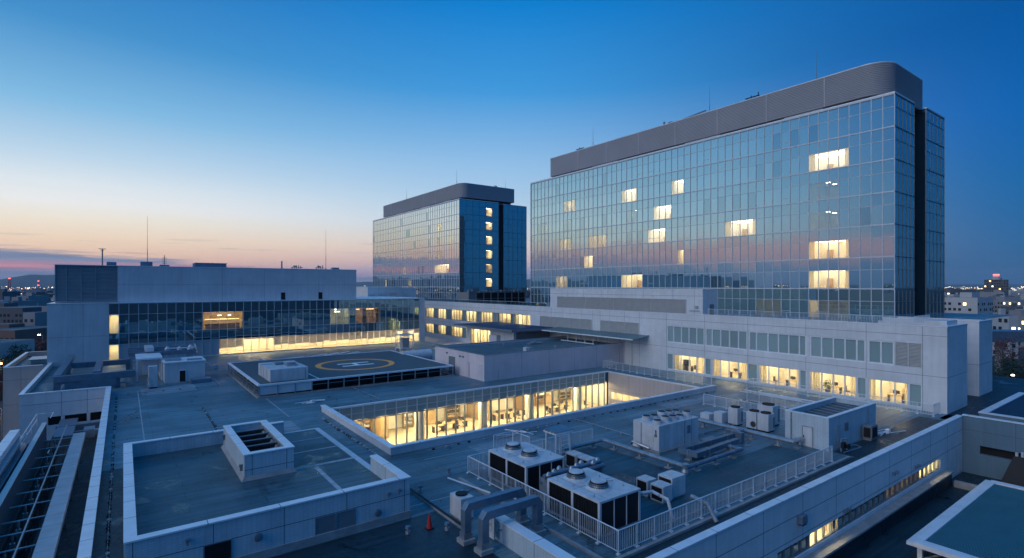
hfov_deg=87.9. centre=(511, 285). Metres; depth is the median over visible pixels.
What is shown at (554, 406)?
desk
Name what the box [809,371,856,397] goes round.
lit window
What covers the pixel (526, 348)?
roof exhaust
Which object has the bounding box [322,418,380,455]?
conductor cable
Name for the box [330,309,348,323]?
lit window
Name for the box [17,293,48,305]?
city building
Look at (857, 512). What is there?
window
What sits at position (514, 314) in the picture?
lit window
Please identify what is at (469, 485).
loose pipe
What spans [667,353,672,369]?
window
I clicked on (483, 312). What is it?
lit window
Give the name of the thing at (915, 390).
window
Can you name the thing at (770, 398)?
guard railing
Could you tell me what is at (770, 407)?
outdoor condenser
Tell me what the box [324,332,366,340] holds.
lit window
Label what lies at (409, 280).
lit window
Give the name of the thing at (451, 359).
door
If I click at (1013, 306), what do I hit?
city house
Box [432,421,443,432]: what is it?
desk
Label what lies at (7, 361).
tree
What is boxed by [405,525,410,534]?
roof drain cap
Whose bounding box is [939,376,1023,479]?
side wall block
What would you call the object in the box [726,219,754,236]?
lit window
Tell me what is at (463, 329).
window
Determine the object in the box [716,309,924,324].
guard railing
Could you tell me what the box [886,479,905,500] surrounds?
window
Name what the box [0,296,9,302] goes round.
city house
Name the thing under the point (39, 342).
tree
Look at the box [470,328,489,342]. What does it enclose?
window
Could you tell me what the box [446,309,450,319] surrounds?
window
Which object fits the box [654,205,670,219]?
lit window
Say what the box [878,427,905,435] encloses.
roof clutter
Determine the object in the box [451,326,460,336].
lit window
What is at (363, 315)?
lit window
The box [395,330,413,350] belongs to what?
tank frame
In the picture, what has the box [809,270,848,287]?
lit window
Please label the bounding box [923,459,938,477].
window
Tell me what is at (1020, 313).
city building
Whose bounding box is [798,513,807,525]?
wall vent
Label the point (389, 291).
white building
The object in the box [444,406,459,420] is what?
shelf unit
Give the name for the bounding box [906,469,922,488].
window
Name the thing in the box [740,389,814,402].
guard railing
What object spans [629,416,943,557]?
parapet
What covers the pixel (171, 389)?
roof conduit
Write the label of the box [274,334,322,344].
lit window
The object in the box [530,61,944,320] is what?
glass tower
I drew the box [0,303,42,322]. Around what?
city building
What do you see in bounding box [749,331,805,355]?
window
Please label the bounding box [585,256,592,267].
lit window
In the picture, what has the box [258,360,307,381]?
air handler
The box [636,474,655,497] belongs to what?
condenser cabinet
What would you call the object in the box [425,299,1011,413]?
white wing
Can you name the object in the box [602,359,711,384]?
guard railing
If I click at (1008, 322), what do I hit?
city building
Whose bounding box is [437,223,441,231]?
lit window
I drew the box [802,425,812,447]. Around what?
door
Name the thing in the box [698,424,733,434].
roof conduit
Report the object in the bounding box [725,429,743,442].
insulated pipe
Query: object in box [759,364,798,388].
lit window
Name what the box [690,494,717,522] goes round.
insulated pipe
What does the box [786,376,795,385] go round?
desk
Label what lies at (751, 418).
outdoor condenser
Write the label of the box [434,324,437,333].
window
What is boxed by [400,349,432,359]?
covered tank
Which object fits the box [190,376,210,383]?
tank lid
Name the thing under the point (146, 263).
roof tank
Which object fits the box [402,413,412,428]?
shelf unit
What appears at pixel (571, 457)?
condenser cabinet
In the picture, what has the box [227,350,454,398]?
helipad
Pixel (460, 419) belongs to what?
desk
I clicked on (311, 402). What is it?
roof clutter
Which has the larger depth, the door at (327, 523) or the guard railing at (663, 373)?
the guard railing at (663, 373)
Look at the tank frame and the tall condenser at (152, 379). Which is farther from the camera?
the tank frame
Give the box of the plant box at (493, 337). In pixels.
[489,334,499,341]
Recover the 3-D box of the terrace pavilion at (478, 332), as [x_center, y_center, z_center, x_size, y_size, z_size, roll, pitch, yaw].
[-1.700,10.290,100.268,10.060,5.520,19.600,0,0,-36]
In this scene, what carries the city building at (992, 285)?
on the ground
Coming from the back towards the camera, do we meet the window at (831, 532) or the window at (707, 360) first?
the window at (707, 360)
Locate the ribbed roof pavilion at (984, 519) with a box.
[906,480,1023,557]
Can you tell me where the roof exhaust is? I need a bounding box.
[523,347,530,350]
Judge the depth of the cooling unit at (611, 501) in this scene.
26.80 m
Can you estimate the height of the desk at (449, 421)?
1.200 m
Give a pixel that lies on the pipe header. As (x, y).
(595, 465)
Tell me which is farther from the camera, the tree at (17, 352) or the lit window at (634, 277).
the tree at (17, 352)
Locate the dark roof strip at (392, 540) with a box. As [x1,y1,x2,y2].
[92,468,498,557]
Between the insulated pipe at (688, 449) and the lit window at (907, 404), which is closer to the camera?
the insulated pipe at (688, 449)
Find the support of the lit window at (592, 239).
in the glass tower at (825, 194)
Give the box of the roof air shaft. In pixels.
[221,420,296,481]
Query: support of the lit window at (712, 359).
in the white wing at (946, 361)
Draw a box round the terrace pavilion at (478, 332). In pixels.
[454,322,553,342]
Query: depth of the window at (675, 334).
73.84 m
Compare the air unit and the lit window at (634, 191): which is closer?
the air unit
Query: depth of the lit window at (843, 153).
77.67 m
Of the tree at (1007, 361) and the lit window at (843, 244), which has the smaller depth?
the lit window at (843, 244)
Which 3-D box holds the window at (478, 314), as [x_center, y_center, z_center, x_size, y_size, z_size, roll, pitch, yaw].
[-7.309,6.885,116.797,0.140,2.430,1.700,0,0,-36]
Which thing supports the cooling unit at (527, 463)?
on the coated roof area
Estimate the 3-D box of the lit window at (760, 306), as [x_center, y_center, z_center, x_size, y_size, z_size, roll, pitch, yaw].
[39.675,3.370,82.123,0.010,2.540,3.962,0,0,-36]
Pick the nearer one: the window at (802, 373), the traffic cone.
the traffic cone
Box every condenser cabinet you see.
[566,450,583,466]
[577,454,594,462]
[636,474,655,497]
[650,480,672,504]
[658,470,685,498]
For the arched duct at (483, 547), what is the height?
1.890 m
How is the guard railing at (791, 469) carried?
on the coated roof area
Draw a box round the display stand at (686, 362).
[683,359,690,370]
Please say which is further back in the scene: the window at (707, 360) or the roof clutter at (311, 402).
the window at (707, 360)
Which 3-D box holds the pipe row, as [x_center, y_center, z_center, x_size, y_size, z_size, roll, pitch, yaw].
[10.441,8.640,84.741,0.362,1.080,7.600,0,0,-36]
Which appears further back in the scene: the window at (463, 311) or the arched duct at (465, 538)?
the window at (463, 311)
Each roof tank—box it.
[107,262,116,264]
[140,262,152,265]
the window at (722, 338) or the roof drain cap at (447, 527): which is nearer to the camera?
the roof drain cap at (447, 527)
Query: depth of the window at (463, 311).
121.81 m
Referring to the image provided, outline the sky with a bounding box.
[0,0,1023,283]
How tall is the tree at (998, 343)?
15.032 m
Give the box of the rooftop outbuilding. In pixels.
[784,396,875,451]
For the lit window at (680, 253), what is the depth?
96.31 m
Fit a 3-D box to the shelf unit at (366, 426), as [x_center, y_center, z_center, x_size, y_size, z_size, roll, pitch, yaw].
[-17.145,15.881,60.140,2.400,2.318,0.500,0,0,-36]
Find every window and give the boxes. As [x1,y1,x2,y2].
[202,311,242,329]
[219,337,273,348]
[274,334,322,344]
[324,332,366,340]
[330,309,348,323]
[353,411,416,444]
[356,308,379,322]
[368,329,418,338]
[408,279,411,286]
[417,400,490,440]
[434,308,437,317]
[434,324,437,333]
[435,264,448,272]
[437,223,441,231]
[437,251,441,258]
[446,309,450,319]
[446,326,450,335]
[451,309,461,320]
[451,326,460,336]
[462,310,465,320]
[462,328,465,337]
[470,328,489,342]
[476,311,480,322]
[483,312,491,321]
[491,390,552,426]
[492,312,497,321]
[498,313,506,322]
[514,314,526,324]
[541,223,547,233]
[553,382,604,413]
[556,276,566,286]
[560,238,570,249]
[564,200,574,211]
[564,220,570,230]
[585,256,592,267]
[589,235,605,247]
[610,391,637,401]
[622,188,636,202]
[622,275,641,286]
[627,210,636,222]
[648,229,664,242]
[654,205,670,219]
[667,325,703,345]
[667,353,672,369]
[672,179,682,194]
[673,354,704,374]
[678,250,682,263]
[705,358,710,374]
[706,328,746,349]
[712,359,747,380]
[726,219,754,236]
[748,363,756,381]
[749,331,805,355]
[756,299,780,315]
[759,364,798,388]
[777,535,808,557]
[799,369,805,389]
[809,148,848,171]
[809,180,837,200]
[809,210,837,229]
[809,240,848,258]
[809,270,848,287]
[809,300,817,317]
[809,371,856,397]
[809,518,837,547]
[810,336,865,362]
[819,300,848,318]
[838,503,863,529]
[857,377,865,398]
[864,490,885,513]
[868,340,894,365]
[869,378,908,405]
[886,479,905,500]
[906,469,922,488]
[909,383,921,407]
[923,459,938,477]
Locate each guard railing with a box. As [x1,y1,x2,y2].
[466,428,833,555]
[493,431,529,448]
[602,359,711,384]
[702,394,784,419]
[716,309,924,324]
[746,378,940,416]
[746,390,813,407]
[914,314,929,321]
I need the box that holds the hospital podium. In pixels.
[18,341,962,557]
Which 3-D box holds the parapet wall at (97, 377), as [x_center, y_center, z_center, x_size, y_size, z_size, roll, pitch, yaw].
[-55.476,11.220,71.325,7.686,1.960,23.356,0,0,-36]
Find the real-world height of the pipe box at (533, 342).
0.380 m
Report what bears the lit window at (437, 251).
in the glass tower at (449, 242)
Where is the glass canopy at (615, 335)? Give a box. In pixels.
[542,327,648,362]
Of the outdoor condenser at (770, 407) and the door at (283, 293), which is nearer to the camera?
the outdoor condenser at (770, 407)
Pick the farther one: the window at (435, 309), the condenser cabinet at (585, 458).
the window at (435, 309)
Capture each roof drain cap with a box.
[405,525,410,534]
[444,522,449,530]
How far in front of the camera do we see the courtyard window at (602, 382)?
71.66 m
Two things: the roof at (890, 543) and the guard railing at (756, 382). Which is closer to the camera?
the roof at (890, 543)
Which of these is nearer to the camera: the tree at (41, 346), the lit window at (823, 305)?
the lit window at (823, 305)
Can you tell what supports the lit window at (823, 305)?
in the glass tower at (825, 194)
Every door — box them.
[180,370,185,381]
[203,538,231,557]
[281,292,284,299]
[315,513,335,535]
[336,508,355,529]
[448,355,455,373]
[479,364,481,380]
[710,304,713,314]
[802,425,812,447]
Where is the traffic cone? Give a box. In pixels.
[425,514,433,530]
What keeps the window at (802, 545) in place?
in the hospital podium
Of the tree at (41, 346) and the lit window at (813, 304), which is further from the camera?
the tree at (41, 346)
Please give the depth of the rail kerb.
27.21 m
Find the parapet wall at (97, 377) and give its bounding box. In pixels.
[53,355,135,390]
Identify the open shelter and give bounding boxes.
[135,353,162,381]
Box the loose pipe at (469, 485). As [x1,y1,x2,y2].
[447,477,490,493]
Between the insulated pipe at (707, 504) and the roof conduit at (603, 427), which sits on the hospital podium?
the roof conduit at (603, 427)
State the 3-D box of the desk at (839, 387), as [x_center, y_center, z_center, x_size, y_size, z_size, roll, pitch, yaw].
[36.548,11.540,60.107,0.700,1.200,1.400,0,0,-36]
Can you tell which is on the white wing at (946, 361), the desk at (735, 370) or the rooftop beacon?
the desk at (735, 370)
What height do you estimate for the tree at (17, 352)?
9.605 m
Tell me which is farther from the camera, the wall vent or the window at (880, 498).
the window at (880, 498)
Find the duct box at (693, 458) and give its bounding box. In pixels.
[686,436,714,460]
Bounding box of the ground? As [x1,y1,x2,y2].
[0,287,1023,528]
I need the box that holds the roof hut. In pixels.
[162,356,205,382]
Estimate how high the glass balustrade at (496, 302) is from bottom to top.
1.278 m
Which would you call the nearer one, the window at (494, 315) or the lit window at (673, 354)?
the lit window at (673, 354)
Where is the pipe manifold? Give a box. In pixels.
[840,438,861,452]
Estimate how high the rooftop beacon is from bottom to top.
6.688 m
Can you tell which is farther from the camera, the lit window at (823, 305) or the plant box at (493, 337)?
the plant box at (493, 337)
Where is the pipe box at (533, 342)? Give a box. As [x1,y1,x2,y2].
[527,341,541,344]
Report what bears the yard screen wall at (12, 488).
on the service yard floor
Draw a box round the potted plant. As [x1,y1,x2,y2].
[820,380,834,391]
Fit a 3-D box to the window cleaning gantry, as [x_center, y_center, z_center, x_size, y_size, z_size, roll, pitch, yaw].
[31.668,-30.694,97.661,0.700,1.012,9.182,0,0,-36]
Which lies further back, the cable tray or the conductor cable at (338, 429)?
the conductor cable at (338, 429)
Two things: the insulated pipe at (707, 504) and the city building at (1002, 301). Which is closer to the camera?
the insulated pipe at (707, 504)
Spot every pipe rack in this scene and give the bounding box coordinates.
[0,418,99,557]
[128,343,196,369]
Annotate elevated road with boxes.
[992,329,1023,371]
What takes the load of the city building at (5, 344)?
on the ground
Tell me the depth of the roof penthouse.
95.30 m
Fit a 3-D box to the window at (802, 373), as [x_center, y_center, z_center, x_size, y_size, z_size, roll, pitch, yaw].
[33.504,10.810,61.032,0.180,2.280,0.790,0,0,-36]
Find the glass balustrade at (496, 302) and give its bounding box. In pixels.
[426,298,545,305]
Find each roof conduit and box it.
[119,379,219,394]
[327,387,378,405]
[573,418,632,435]
[663,458,822,524]
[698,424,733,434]
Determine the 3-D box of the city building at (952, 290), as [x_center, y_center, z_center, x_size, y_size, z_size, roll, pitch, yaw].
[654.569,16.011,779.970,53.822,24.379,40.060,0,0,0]
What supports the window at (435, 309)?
in the white wing at (946, 361)
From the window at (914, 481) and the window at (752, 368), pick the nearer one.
the window at (914, 481)
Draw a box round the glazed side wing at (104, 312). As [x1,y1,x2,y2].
[47,264,424,366]
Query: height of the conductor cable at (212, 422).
0.092 m
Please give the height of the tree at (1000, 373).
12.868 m
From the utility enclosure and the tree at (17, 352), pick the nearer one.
the utility enclosure
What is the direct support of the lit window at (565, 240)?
in the glass tower at (825, 194)
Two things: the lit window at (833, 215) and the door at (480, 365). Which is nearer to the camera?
the door at (480, 365)
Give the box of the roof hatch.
[28,356,46,363]
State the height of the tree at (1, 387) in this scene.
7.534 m
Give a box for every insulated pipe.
[562,437,681,468]
[641,490,673,518]
[678,428,743,460]
[688,444,743,471]
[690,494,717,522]
[698,418,804,448]
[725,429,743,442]
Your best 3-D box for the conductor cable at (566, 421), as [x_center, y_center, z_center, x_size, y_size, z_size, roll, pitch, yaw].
[8.534,12.150,50.125,37.001,0.092,0.214,0,0,-37]
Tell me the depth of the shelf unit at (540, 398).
75.40 m
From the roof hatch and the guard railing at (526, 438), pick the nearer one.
the guard railing at (526, 438)
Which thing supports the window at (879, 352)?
in the white wing at (946, 361)
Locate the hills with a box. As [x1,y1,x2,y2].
[0,274,1023,286]
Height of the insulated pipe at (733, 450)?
0.574 m
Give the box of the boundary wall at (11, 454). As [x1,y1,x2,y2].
[0,429,28,492]
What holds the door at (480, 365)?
in the central block at (489, 361)
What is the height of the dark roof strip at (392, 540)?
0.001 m
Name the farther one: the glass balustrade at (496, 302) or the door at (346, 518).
the glass balustrade at (496, 302)
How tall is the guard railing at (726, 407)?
1.126 m
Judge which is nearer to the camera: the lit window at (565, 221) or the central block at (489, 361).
the central block at (489, 361)
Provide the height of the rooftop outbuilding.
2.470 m
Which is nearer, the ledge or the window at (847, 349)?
the ledge
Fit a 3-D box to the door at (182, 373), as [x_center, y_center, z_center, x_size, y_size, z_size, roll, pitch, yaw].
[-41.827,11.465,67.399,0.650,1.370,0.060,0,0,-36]
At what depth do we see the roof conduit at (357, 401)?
55.93 m
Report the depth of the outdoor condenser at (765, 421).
44.20 m
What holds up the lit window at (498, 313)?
in the white wing at (946, 361)
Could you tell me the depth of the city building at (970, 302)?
303.37 m
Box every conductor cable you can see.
[105,394,117,557]
[202,407,218,429]
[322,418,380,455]
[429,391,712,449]
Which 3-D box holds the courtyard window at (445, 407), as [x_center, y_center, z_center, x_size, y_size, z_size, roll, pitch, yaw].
[-6.411,15.265,60.353,9.624,3.370,0.240,0,0,-36]
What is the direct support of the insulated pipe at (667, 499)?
attached to the cooling unit at (611, 501)
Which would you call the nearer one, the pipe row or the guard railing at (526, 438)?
the guard railing at (526, 438)
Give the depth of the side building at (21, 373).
73.62 m
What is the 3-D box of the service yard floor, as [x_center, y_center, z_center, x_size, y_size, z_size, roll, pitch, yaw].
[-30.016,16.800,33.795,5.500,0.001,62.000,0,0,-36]
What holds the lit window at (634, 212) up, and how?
in the glass tower at (825, 194)
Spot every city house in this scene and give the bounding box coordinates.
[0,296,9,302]
[1000,303,1022,313]
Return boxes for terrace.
[425,336,464,344]
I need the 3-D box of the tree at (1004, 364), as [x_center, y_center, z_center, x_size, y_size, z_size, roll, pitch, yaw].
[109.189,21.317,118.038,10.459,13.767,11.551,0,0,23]
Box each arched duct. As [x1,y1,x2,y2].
[457,486,529,546]
[474,494,546,556]
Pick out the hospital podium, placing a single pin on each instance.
(863, 488)
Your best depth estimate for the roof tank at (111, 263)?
86.58 m
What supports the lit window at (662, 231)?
in the glass tower at (825, 194)
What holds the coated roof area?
on the hospital podium
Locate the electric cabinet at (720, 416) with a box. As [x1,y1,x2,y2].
[700,410,727,423]
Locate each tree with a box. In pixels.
[0,344,32,362]
[0,355,19,373]
[0,372,2,400]
[32,334,46,350]
[35,340,46,350]
[992,336,1023,371]
[992,353,1023,376]
[992,360,1023,378]
[995,356,1023,377]
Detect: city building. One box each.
[0,289,20,300]
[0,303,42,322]
[0,323,46,346]
[0,339,34,372]
[9,297,36,305]
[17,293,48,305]
[23,306,46,325]
[945,288,983,294]
[945,292,992,313]
[982,308,1017,358]
[984,278,1008,291]
[994,297,1023,312]
[1006,310,1023,347]
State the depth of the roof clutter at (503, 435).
42.83 m
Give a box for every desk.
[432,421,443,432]
[443,419,454,429]
[456,417,467,427]
[492,410,503,420]
[505,408,513,417]
[548,403,557,412]
[730,368,740,378]
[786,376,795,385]
[827,382,841,393]
[887,390,903,402]
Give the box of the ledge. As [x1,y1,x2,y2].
[804,469,977,557]
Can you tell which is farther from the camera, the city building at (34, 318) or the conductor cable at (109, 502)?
the city building at (34, 318)
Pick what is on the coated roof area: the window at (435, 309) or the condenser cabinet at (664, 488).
the condenser cabinet at (664, 488)
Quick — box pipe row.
[561,335,593,344]
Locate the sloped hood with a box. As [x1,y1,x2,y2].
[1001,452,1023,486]
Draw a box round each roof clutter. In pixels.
[295,399,324,403]
[494,432,515,438]
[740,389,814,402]
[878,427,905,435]
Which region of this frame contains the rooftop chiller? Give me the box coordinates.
[630,409,699,455]
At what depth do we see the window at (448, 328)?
127.56 m
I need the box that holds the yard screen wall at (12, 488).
[0,412,53,556]
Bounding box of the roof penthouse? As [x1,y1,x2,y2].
[192,263,226,266]
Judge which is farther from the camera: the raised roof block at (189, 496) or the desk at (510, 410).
the desk at (510, 410)
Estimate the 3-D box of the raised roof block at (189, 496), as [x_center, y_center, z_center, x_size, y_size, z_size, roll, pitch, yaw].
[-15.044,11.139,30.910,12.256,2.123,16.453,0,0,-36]
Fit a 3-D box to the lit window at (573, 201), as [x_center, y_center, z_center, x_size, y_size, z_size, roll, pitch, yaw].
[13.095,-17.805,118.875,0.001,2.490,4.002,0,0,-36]
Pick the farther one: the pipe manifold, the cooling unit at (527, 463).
the pipe manifold
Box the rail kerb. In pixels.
[458,456,850,557]
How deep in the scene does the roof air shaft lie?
31.69 m
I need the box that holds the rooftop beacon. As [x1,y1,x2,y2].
[992,274,1000,279]
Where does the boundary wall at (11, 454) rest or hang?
on the ground
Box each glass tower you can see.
[373,183,526,299]
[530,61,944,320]
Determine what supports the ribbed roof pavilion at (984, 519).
on the roof at (890, 543)
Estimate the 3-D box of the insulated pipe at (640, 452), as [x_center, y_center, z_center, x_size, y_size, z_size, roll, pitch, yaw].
[7.481,11.887,36.508,4.212,0.626,7.571,0,0,-36]
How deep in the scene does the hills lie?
9917.15 m
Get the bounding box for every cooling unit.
[488,441,564,495]
[547,467,640,538]
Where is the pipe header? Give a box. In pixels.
[539,457,604,500]
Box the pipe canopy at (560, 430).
[543,425,573,455]
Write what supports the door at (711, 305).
in the roof plant house at (695, 301)
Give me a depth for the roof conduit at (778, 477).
29.99 m
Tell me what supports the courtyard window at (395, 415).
in the hospital podium
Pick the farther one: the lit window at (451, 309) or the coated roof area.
the lit window at (451, 309)
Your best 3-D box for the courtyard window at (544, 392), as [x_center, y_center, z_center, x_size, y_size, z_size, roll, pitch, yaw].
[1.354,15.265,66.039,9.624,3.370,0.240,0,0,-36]
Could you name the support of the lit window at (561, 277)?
in the glass tower at (825, 194)
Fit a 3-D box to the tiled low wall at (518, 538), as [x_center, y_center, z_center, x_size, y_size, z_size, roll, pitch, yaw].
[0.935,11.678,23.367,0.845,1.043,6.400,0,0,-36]
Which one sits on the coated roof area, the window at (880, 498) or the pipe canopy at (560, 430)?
the pipe canopy at (560, 430)
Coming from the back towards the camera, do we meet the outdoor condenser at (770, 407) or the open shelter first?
the open shelter
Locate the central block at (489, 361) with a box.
[435,336,623,381]
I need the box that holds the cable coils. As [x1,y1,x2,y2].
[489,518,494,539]
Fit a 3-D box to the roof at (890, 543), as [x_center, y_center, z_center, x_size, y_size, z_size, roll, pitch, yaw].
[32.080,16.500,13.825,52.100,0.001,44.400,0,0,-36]
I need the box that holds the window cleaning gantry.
[663,110,705,124]
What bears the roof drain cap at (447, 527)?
on the dark roof strip at (392, 540)
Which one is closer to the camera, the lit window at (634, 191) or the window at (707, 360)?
the window at (707, 360)
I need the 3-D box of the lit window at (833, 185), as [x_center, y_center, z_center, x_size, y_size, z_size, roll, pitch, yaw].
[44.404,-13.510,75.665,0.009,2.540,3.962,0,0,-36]
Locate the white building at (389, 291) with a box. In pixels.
[356,287,415,343]
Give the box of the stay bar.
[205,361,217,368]
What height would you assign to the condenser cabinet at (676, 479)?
1.220 m
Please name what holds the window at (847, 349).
in the white wing at (946, 361)
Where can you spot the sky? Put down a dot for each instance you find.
(245, 133)
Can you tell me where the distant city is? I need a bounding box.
[0,286,1023,300]
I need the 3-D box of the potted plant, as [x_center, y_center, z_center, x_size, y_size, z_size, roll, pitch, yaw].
[35.533,11.354,59.959,1.612,1.572,1.000,0,0,39]
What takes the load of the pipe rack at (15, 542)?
on the service yard floor
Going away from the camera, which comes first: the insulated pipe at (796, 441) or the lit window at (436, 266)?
the insulated pipe at (796, 441)
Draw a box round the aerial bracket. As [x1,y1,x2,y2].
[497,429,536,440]
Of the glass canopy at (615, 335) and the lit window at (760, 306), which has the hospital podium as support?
the glass canopy at (615, 335)
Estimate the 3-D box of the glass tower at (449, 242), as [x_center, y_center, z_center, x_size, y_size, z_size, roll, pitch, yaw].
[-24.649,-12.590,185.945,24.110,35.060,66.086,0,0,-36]
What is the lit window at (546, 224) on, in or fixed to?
in the glass tower at (825, 194)
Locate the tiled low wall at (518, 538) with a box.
[495,515,575,557]
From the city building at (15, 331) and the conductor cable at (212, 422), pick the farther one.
the city building at (15, 331)
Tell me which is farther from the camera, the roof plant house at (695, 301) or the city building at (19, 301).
the city building at (19, 301)
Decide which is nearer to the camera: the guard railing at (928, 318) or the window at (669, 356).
the guard railing at (928, 318)
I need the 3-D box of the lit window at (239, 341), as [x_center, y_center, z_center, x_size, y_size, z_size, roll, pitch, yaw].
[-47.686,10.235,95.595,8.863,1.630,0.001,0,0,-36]
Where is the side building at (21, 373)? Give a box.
[3,351,46,438]
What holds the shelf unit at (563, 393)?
on the hospital podium
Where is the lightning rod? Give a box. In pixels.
[147,216,147,261]
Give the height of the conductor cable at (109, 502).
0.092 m
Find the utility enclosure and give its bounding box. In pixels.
[457,290,525,303]
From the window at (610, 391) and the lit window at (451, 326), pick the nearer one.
the window at (610, 391)
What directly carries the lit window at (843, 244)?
in the glass tower at (825, 194)
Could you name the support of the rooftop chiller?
on the hospital podium
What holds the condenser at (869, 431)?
on the hospital podium
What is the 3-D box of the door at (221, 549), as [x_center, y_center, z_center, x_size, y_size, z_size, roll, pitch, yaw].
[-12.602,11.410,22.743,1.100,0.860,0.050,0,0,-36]
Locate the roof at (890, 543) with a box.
[849,471,1000,557]
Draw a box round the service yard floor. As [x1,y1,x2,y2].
[20,435,97,557]
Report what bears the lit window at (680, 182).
in the glass tower at (825, 194)
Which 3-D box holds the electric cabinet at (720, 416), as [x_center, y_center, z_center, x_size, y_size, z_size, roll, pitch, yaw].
[18.073,11.700,47.507,1.300,1.000,1.900,0,0,-36]
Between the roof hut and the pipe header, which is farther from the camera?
the roof hut
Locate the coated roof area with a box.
[477,445,829,550]
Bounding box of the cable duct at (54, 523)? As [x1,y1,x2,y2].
[32,425,98,557]
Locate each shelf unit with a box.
[356,419,371,431]
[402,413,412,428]
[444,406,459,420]
[534,393,543,405]
[560,388,570,401]
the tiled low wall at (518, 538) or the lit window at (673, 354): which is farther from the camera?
the lit window at (673, 354)
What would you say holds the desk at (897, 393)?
on the white wing at (946, 361)
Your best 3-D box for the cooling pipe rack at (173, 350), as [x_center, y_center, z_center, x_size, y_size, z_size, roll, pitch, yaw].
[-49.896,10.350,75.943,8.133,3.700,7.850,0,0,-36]
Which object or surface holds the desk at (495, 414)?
on the hospital podium
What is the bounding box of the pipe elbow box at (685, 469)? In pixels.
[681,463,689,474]
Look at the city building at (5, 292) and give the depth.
436.37 m
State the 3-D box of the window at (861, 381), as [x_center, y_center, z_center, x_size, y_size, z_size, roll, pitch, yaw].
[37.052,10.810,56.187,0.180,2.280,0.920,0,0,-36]
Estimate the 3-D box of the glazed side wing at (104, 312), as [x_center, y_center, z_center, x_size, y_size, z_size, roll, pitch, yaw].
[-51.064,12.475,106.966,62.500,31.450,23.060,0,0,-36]
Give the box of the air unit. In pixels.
[450,490,473,521]
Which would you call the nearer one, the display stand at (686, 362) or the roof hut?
the roof hut
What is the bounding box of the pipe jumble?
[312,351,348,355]
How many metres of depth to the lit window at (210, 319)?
93.08 m
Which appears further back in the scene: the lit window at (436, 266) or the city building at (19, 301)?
the city building at (19, 301)
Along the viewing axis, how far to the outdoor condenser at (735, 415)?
46.26 m
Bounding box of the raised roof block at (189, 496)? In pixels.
[123,421,410,557]
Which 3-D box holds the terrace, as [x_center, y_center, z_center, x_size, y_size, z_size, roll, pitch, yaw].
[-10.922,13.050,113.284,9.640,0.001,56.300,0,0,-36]
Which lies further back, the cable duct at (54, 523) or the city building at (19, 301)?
the city building at (19, 301)
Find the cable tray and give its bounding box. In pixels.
[410,488,460,528]
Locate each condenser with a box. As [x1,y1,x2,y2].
[147,365,157,388]
[728,405,742,425]
[746,409,760,429]
[757,402,779,425]
[757,411,774,432]
[862,423,877,440]
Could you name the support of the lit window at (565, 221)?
in the glass tower at (825, 194)
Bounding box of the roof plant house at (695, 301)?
[550,288,717,314]

